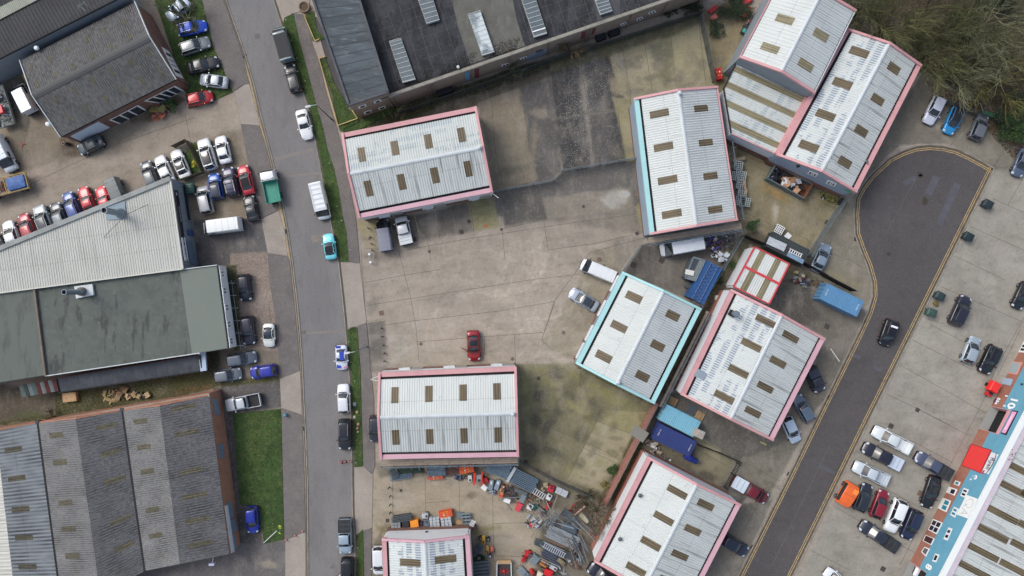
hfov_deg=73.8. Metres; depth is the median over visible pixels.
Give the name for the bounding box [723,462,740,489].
yard gate
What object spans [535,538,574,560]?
steel hurdle
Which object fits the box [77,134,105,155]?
parked car
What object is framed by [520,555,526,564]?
site machine
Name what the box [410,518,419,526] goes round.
orange box
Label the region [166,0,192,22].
parked car
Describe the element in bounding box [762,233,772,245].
door
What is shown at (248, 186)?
parked car
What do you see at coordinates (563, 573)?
scrap heap
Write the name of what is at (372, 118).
grass
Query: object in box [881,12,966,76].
bare tree
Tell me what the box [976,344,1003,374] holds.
parked car
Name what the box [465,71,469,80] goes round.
door
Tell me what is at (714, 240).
rubbish pile
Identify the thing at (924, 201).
road patch
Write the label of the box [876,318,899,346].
taxi
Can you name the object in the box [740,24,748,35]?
site machine
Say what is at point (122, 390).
cardboard pile
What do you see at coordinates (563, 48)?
bare tree
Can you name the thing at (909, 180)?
road patch
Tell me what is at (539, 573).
site machine
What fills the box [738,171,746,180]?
plastic crate
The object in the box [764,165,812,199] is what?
waste skip
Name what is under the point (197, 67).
parked car
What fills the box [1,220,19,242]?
parked car
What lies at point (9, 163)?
parked van
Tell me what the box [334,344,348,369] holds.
parked car
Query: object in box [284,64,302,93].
parked car
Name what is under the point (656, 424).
door
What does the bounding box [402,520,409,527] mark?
black box
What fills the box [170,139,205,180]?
garden fence
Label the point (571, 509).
red scrap heap
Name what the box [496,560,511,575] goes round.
wooden trailer
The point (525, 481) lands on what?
steel hurdle
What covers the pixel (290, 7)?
driveway crossing
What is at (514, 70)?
bare tree
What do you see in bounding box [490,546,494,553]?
site machine
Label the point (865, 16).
bare tree
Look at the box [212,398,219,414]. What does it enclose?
window
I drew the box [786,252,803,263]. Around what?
sheet stack
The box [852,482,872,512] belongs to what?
parked car
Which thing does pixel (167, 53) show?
window
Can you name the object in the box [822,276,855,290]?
board fence
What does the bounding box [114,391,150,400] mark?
rubbish pile
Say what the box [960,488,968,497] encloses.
window
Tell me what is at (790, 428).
parked car
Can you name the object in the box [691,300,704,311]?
board stack
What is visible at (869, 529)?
pickup truck
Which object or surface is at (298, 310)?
kerb
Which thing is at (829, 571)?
parked car
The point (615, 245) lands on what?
concrete joint
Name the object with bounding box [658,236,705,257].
parked van
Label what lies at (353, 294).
driveway crossing
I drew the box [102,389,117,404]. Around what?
timber pile
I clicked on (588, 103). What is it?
paint flecks
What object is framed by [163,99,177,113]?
leafy bush
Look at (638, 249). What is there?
palisade fence
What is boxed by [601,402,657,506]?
brick wall
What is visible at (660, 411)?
door
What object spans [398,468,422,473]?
steel hurdle
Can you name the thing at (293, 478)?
pavement
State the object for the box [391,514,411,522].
steel hurdle
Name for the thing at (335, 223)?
grass
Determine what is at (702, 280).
lattice truss
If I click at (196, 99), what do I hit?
parked car
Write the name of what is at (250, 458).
grass
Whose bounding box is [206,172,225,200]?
parked car
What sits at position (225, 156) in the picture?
parked car
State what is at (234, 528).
window
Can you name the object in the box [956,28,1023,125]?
bare tree
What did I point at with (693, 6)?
leafy bush
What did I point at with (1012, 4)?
leafy bush
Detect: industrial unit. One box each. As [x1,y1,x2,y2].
[341,106,492,220]
[377,363,518,459]
[382,524,473,575]
[573,271,701,403]
[591,448,741,575]
[628,86,737,236]
[673,289,825,440]
[723,0,856,96]
[763,28,922,196]
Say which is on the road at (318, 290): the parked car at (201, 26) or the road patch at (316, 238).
the road patch at (316, 238)
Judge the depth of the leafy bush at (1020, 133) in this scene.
95.68 m
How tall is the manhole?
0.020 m
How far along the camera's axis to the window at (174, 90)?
95.89 m
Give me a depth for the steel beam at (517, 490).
96.55 m
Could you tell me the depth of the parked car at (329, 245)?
96.62 m
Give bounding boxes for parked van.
[0,134,19,173]
[11,83,39,115]
[103,176,126,199]
[203,216,243,236]
[271,26,295,64]
[308,181,331,220]
[374,218,393,252]
[579,258,616,283]
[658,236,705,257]
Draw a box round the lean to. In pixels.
[55,352,209,392]
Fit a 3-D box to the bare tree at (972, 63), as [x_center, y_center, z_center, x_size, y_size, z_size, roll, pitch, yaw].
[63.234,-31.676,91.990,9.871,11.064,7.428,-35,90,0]
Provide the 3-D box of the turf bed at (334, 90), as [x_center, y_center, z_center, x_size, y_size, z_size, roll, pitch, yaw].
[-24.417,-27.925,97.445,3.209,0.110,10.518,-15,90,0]
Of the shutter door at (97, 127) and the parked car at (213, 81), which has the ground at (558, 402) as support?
the parked car at (213, 81)
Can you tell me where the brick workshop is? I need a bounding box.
[19,1,188,142]
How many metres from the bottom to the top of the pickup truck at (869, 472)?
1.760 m
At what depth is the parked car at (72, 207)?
96.45 m
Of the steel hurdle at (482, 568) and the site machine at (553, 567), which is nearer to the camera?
the steel hurdle at (482, 568)
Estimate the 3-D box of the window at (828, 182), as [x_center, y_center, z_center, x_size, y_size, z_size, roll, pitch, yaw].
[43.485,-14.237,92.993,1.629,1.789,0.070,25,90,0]
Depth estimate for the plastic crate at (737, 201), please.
96.55 m
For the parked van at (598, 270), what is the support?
on the ground at (558, 402)
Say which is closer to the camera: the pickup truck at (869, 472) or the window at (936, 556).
the window at (936, 556)
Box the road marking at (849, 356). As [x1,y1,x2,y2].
[243,58,991,575]
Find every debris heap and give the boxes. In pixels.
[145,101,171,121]
[791,271,811,287]
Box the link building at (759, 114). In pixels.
[719,63,806,159]
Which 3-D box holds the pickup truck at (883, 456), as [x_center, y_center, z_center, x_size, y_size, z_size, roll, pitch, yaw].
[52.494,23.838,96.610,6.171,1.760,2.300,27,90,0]
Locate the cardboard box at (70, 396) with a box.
[62,391,78,401]
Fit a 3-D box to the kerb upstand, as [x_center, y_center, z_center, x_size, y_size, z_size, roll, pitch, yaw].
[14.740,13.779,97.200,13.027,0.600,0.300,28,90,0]
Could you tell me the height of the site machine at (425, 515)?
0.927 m
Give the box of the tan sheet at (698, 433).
[691,427,705,438]
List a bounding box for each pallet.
[457,512,462,518]
[668,396,677,406]
[686,404,697,414]
[694,411,704,420]
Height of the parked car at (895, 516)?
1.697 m
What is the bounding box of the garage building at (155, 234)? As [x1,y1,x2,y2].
[0,176,198,293]
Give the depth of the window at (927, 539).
96.12 m
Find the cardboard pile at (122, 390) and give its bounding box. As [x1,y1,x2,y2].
[110,385,129,398]
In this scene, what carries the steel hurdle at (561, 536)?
on the steel hurdle
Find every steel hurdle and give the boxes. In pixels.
[387,467,398,477]
[390,472,411,480]
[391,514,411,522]
[398,467,422,473]
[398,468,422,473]
[426,465,445,475]
[429,465,445,474]
[445,465,458,476]
[461,513,471,524]
[473,543,482,556]
[473,560,489,575]
[473,561,489,575]
[485,457,509,477]
[487,461,512,479]
[510,469,534,487]
[511,470,538,492]
[511,471,537,491]
[533,539,576,561]
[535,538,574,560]
[541,549,559,564]
[543,550,561,564]
[545,525,578,546]
[546,526,580,548]
[560,509,577,522]
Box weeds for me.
[1,16,738,488]
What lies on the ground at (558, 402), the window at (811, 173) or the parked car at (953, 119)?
the parked car at (953, 119)
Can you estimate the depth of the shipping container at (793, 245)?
95.05 m
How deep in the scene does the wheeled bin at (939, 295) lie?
96.25 m
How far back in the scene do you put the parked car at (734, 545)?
96.35 m
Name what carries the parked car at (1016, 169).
on the ground at (558, 402)
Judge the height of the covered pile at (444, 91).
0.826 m
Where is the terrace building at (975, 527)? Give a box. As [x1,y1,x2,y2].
[903,342,1023,575]
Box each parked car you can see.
[0,235,4,244]
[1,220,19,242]
[17,212,36,235]
[32,204,52,229]
[49,201,67,222]
[61,191,82,216]
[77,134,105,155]
[78,185,96,210]
[95,185,110,204]
[139,160,159,184]
[154,154,176,179]
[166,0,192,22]
[170,149,192,180]
[177,19,208,37]
[178,36,211,56]
[185,56,220,75]
[185,89,213,107]
[195,185,215,214]
[196,138,218,170]
[200,72,229,89]
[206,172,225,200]
[213,135,233,164]
[213,367,242,382]
[221,166,241,197]
[225,350,257,366]
[236,164,256,195]
[237,273,253,300]
[240,315,257,344]
[242,195,260,221]
[244,505,260,532]
[250,363,277,379]
[261,323,276,346]
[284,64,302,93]
[295,108,313,139]
[321,233,337,259]
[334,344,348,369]
[335,383,351,413]
[336,418,352,449]
[341,556,354,575]
[367,415,377,441]
[371,545,382,574]
[461,330,481,360]
[568,287,599,312]
[586,561,615,575]
[721,533,748,556]
[781,415,800,443]
[792,393,815,423]
[809,242,830,273]
[822,566,841,575]
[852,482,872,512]
[868,488,889,520]
[882,497,908,532]
[898,507,923,539]
[912,566,920,575]
[919,474,941,508]
[921,94,946,125]
[941,105,964,135]
[946,294,971,327]
[959,335,981,364]
[967,113,989,141]
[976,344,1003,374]
[1009,147,1023,177]
[1009,281,1023,309]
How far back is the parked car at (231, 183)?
96.29 m
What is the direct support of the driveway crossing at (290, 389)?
on the ground at (558, 402)
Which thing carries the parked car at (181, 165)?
on the ground at (558, 402)
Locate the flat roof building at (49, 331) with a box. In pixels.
[0,265,243,382]
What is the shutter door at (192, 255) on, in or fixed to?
in the garage building at (155, 234)
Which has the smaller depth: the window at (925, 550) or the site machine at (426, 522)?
the window at (925, 550)
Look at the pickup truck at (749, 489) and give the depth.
96.34 m
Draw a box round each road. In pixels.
[225,0,355,575]
[741,147,990,575]
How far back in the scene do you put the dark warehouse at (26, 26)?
92.45 m
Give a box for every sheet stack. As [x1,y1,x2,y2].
[766,236,786,251]
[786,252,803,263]
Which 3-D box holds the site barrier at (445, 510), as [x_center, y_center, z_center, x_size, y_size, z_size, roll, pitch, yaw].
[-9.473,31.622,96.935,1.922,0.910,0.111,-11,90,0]
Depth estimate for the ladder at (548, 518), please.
96.48 m
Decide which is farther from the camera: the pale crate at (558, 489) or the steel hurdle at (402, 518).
the pale crate at (558, 489)
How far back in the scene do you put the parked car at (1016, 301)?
96.67 m
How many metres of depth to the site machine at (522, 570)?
97.04 m
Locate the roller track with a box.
[532,488,545,499]
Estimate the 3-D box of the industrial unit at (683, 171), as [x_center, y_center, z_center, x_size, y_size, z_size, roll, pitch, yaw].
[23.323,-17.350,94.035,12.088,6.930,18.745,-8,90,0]
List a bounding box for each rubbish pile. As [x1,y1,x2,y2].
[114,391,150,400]
[645,439,670,460]
[705,236,723,250]
[711,249,729,262]
[720,235,735,250]
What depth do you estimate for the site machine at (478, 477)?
96.48 m
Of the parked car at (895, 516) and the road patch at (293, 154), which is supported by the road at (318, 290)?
the road patch at (293, 154)
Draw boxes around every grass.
[156,0,232,99]
[185,142,201,172]
[233,409,283,542]
[283,14,347,261]
[307,13,322,38]
[322,59,354,127]
[342,106,398,131]
[348,329,363,464]
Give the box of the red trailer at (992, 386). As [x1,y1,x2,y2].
[984,380,1000,396]
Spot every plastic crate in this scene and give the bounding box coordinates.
[731,171,740,180]
[732,161,742,170]
[734,180,743,189]
[734,196,744,205]
[736,189,746,197]
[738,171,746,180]
[742,197,750,206]
[772,224,784,234]
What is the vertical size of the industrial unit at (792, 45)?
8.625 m
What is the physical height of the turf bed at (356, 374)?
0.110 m
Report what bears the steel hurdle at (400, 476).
on the steel hurdle
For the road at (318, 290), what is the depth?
97.49 m
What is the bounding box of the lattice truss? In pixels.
[692,263,718,302]
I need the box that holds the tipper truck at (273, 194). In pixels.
[257,169,282,206]
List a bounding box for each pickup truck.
[225,392,262,411]
[336,517,352,553]
[394,215,413,245]
[729,474,768,503]
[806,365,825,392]
[850,460,891,486]
[857,519,901,553]
[860,442,904,471]
[870,425,913,454]
[912,451,954,481]
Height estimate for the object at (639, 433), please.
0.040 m
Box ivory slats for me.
[685,269,693,275]
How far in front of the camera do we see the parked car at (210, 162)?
96.30 m
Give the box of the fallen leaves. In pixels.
[782,0,1023,287]
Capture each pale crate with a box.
[555,485,562,494]
[560,488,568,497]
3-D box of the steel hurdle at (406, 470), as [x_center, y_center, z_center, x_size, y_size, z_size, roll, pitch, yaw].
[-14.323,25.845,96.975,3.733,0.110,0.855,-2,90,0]
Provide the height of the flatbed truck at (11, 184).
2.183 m
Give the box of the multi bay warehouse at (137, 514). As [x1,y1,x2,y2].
[0,389,239,575]
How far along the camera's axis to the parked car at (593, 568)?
96.48 m
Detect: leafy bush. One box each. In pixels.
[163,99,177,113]
[600,481,610,489]
[606,464,617,474]
[662,9,678,17]
[680,0,704,18]
[709,18,726,38]
[716,0,755,20]
[717,276,723,285]
[727,261,734,268]
[745,218,759,230]
[946,0,977,46]
[967,0,1018,23]
[990,105,1017,131]
[994,103,1023,143]
[1001,89,1023,131]
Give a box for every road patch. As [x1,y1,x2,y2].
[274,148,312,160]
[279,172,319,177]
[301,330,344,334]
[311,234,322,242]
[819,464,834,473]
[903,176,916,185]
[922,197,927,204]
[925,176,940,195]
[937,183,960,225]
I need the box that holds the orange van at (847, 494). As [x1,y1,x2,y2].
[834,480,858,507]
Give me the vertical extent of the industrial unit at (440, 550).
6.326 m
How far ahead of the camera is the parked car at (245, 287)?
96.44 m
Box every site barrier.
[438,508,451,512]
[709,14,717,19]
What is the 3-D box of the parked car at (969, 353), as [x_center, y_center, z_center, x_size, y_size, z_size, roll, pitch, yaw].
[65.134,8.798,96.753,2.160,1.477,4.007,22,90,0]
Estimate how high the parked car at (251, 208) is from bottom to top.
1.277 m
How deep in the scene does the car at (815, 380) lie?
95.93 m
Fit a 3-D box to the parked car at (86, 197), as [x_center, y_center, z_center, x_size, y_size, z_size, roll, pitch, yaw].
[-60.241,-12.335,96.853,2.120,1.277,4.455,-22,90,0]
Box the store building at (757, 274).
[726,247,789,304]
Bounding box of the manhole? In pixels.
[630,261,636,268]
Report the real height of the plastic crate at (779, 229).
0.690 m
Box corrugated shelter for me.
[19,379,57,396]
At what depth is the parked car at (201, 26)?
96.55 m
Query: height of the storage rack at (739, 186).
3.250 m
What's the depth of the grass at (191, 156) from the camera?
97.37 m
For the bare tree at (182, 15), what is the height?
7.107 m
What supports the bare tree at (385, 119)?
on the ground at (558, 402)
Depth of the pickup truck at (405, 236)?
96.34 m
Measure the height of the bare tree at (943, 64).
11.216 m
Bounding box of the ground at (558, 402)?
[0,0,1023,575]
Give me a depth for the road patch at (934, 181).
97.48 m
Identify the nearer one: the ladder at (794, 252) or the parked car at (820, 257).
the ladder at (794, 252)
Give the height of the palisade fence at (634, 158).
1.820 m
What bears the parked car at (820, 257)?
on the ground at (558, 402)
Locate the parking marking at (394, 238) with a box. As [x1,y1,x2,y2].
[367,208,437,322]
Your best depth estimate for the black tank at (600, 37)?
96.53 m
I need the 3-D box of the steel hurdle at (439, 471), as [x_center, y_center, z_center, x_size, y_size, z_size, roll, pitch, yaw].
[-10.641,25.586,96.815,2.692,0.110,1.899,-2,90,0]
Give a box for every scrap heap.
[454,474,466,480]
[504,484,518,503]
[525,514,541,527]
[526,482,547,502]
[541,567,566,575]
[566,548,583,569]
[569,502,583,515]
[584,506,601,526]
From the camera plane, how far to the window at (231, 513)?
95.68 m
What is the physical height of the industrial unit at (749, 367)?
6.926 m
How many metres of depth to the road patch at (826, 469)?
97.48 m
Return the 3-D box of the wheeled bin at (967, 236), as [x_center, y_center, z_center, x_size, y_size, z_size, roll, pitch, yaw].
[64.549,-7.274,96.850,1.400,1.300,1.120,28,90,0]
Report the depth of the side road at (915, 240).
97.49 m
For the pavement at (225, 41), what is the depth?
97.41 m
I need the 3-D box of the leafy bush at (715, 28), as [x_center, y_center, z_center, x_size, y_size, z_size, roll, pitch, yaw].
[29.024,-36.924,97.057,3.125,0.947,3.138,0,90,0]
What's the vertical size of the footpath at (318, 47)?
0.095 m
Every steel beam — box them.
[506,467,516,481]
[514,488,527,495]
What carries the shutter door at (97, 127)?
in the brick workshop
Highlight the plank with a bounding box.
[733,156,744,161]
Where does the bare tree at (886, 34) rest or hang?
on the ground at (558, 402)
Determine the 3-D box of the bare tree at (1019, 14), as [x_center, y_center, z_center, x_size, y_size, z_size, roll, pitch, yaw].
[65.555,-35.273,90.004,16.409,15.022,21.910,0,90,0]
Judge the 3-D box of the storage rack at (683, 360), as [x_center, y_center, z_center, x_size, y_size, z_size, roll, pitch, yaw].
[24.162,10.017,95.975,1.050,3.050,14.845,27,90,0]
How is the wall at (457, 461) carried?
on the ground at (558, 402)
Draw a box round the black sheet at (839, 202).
[837,197,846,207]
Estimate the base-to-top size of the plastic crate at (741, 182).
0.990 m
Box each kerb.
[226,0,355,575]
[738,144,994,575]
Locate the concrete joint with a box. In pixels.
[3,21,1023,558]
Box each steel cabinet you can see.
[519,494,526,502]
[529,552,539,565]
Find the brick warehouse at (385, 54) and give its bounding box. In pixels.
[312,0,702,117]
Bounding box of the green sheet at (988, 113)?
[982,110,995,116]
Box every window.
[110,105,145,123]
[145,86,183,102]
[162,47,183,78]
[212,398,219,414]
[218,444,224,458]
[226,501,233,518]
[230,518,237,532]
[232,534,236,549]
[807,171,817,176]
[826,180,836,186]
[921,547,929,555]
[923,535,933,544]
[928,519,942,533]
[932,553,938,561]
[941,499,949,511]
[943,527,951,540]
[949,488,956,494]
[950,507,958,516]
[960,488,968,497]
[1008,361,1022,374]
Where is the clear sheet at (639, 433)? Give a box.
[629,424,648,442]
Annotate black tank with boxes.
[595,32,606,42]
[607,27,620,38]
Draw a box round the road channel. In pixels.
[224,0,992,575]
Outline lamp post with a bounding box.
[305,105,332,119]
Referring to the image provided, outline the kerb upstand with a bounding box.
[575,362,652,403]
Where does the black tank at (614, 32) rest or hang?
on the ground at (558, 402)
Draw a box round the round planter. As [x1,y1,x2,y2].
[298,1,310,13]
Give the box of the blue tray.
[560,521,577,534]
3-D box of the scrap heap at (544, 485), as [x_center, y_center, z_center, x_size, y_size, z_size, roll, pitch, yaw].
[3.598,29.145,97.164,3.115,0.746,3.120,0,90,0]
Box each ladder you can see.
[542,508,556,527]
[542,542,565,557]
[547,522,563,539]
[788,248,802,257]
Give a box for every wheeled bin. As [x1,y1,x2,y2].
[185,183,195,194]
[683,455,693,461]
[923,307,937,317]
[932,291,945,301]
[960,231,974,241]
[979,199,993,209]
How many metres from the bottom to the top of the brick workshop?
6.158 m
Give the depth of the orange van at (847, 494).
95.98 m
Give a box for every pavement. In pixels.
[202,0,248,90]
[241,124,277,217]
[268,254,299,377]
[281,408,304,538]
[293,13,359,262]
[357,323,374,473]
[363,528,371,575]
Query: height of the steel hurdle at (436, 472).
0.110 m
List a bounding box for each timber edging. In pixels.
[304,15,319,41]
[318,56,357,125]
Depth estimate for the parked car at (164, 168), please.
96.52 m
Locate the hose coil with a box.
[473,554,484,560]
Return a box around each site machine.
[419,511,428,518]
[423,518,429,526]
[467,474,472,481]
[476,472,480,482]
[481,535,485,543]
[483,476,488,484]
[485,545,489,553]
[488,479,494,493]
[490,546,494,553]
[493,479,501,492]
[518,565,528,575]
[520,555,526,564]
[522,549,530,556]
[526,502,533,512]
[529,568,535,575]
[534,506,544,515]
[534,570,542,575]
[538,559,548,567]
[541,567,552,575]
[545,492,552,501]
[547,484,554,493]
[549,564,557,571]
[556,557,565,565]
[683,281,690,288]
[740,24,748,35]
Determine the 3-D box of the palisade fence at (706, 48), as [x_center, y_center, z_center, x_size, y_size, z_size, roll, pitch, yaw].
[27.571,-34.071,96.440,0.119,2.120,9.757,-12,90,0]
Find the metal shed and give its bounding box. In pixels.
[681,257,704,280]
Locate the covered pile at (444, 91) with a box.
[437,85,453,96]
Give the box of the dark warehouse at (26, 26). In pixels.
[0,0,142,83]
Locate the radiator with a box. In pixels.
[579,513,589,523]
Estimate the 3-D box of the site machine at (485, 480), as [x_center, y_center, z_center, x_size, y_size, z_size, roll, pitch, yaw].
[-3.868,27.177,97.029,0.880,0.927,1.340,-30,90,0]
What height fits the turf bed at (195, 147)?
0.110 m
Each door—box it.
[71,121,109,140]
[187,242,198,264]
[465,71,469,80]
[475,68,478,77]
[650,421,658,436]
[656,403,665,417]
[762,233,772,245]
[813,284,825,297]
[988,428,996,432]
[990,422,999,428]
[993,416,1002,422]
[997,411,1005,416]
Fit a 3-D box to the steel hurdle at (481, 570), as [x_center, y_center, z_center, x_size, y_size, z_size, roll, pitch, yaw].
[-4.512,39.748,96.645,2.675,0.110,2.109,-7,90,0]
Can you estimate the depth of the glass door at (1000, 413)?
96.62 m
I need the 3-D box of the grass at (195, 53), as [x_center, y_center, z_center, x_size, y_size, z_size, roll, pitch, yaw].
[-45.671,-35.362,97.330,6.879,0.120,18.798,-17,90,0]
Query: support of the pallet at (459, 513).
on the pallet
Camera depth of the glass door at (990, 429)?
96.61 m
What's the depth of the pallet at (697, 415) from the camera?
97.20 m
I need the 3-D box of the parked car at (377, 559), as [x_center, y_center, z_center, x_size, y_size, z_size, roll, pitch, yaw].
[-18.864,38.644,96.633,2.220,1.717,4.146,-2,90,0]
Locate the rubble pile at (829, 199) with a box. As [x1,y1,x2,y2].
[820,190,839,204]
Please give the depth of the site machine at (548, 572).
96.67 m
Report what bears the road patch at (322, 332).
on the road at (318, 290)
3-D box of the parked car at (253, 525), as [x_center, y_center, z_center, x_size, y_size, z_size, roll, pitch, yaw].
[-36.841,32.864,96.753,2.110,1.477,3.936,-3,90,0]
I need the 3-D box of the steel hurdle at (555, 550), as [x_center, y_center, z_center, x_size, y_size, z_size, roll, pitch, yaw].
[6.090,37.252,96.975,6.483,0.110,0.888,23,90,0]
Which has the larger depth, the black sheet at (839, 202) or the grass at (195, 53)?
the grass at (195, 53)
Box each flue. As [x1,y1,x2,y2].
[61,284,94,298]
[101,201,147,237]
[727,309,739,317]
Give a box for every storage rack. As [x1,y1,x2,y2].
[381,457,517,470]
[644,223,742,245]
[658,311,711,407]
[727,139,745,221]
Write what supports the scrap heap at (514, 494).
on the ground at (558, 402)
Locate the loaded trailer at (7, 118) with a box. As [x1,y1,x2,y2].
[0,83,16,128]
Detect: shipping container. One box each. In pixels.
[649,420,696,456]
[655,402,700,436]
[684,260,721,304]
[761,232,809,264]
[812,283,863,316]
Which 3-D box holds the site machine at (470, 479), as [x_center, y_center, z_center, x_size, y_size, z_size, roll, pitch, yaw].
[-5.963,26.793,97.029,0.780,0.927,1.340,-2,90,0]
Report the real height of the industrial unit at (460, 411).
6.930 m
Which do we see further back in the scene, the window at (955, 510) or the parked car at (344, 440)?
the parked car at (344, 440)
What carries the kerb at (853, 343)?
on the side road at (915, 240)
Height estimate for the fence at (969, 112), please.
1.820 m
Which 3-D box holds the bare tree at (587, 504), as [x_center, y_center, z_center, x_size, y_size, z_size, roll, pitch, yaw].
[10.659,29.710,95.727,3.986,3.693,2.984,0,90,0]
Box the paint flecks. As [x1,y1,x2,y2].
[558,53,624,163]
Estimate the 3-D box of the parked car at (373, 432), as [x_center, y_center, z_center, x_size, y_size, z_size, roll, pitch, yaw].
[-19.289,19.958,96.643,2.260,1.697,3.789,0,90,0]
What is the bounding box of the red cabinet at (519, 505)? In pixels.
[515,501,522,511]
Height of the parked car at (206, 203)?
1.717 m
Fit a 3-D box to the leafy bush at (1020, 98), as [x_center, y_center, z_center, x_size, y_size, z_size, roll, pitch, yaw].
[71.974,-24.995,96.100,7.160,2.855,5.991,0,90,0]
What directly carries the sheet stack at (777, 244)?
on the shipping container at (793, 245)
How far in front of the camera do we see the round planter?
97.08 m
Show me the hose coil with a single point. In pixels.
(479, 555)
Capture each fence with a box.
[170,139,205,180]
[395,11,700,116]
[493,157,636,192]
[521,460,594,499]
[621,244,642,272]
[697,444,741,463]
[698,11,716,82]
[700,237,743,304]
[741,235,829,275]
[807,199,848,256]
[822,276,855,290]
[945,99,989,117]
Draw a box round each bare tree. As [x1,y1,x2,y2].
[45,406,54,419]
[141,0,199,34]
[382,107,404,124]
[509,60,525,79]
[553,42,587,66]
[569,493,615,541]
[575,487,601,511]
[844,0,868,4]
[848,0,892,31]
[849,0,973,52]
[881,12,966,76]
[901,1,999,102]
[905,0,964,55]
[907,17,1023,119]
[930,0,1023,74]
[941,8,1023,80]
[942,0,1023,99]
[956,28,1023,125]
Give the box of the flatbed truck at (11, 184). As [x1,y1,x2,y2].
[0,172,30,197]
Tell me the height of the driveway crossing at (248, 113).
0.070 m
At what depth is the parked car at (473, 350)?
96.54 m
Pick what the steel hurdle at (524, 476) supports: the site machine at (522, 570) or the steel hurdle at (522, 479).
the steel hurdle at (522, 479)
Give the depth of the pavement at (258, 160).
97.41 m
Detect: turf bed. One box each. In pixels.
[155,0,231,108]
[185,142,202,172]
[306,11,324,40]
[321,59,359,130]
[341,106,398,131]
[347,327,362,466]
[357,530,363,575]
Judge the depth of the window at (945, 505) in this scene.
96.29 m
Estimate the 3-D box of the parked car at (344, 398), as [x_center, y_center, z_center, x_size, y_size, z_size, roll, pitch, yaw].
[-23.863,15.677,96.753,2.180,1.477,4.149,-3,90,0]
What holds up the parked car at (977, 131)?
on the ground at (558, 402)
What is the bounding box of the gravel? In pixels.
[233,254,277,350]
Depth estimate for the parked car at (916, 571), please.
96.79 m
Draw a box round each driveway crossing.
[235,84,259,124]
[261,211,286,254]
[280,371,301,413]
[281,0,309,17]
[285,532,305,575]
[341,263,365,327]
[354,467,372,533]
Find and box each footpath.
[313,40,325,59]
[315,17,349,107]
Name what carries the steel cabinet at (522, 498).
on the ground at (558, 402)
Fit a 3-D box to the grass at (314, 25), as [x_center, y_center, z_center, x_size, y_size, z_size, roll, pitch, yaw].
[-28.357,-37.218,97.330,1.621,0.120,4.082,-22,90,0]

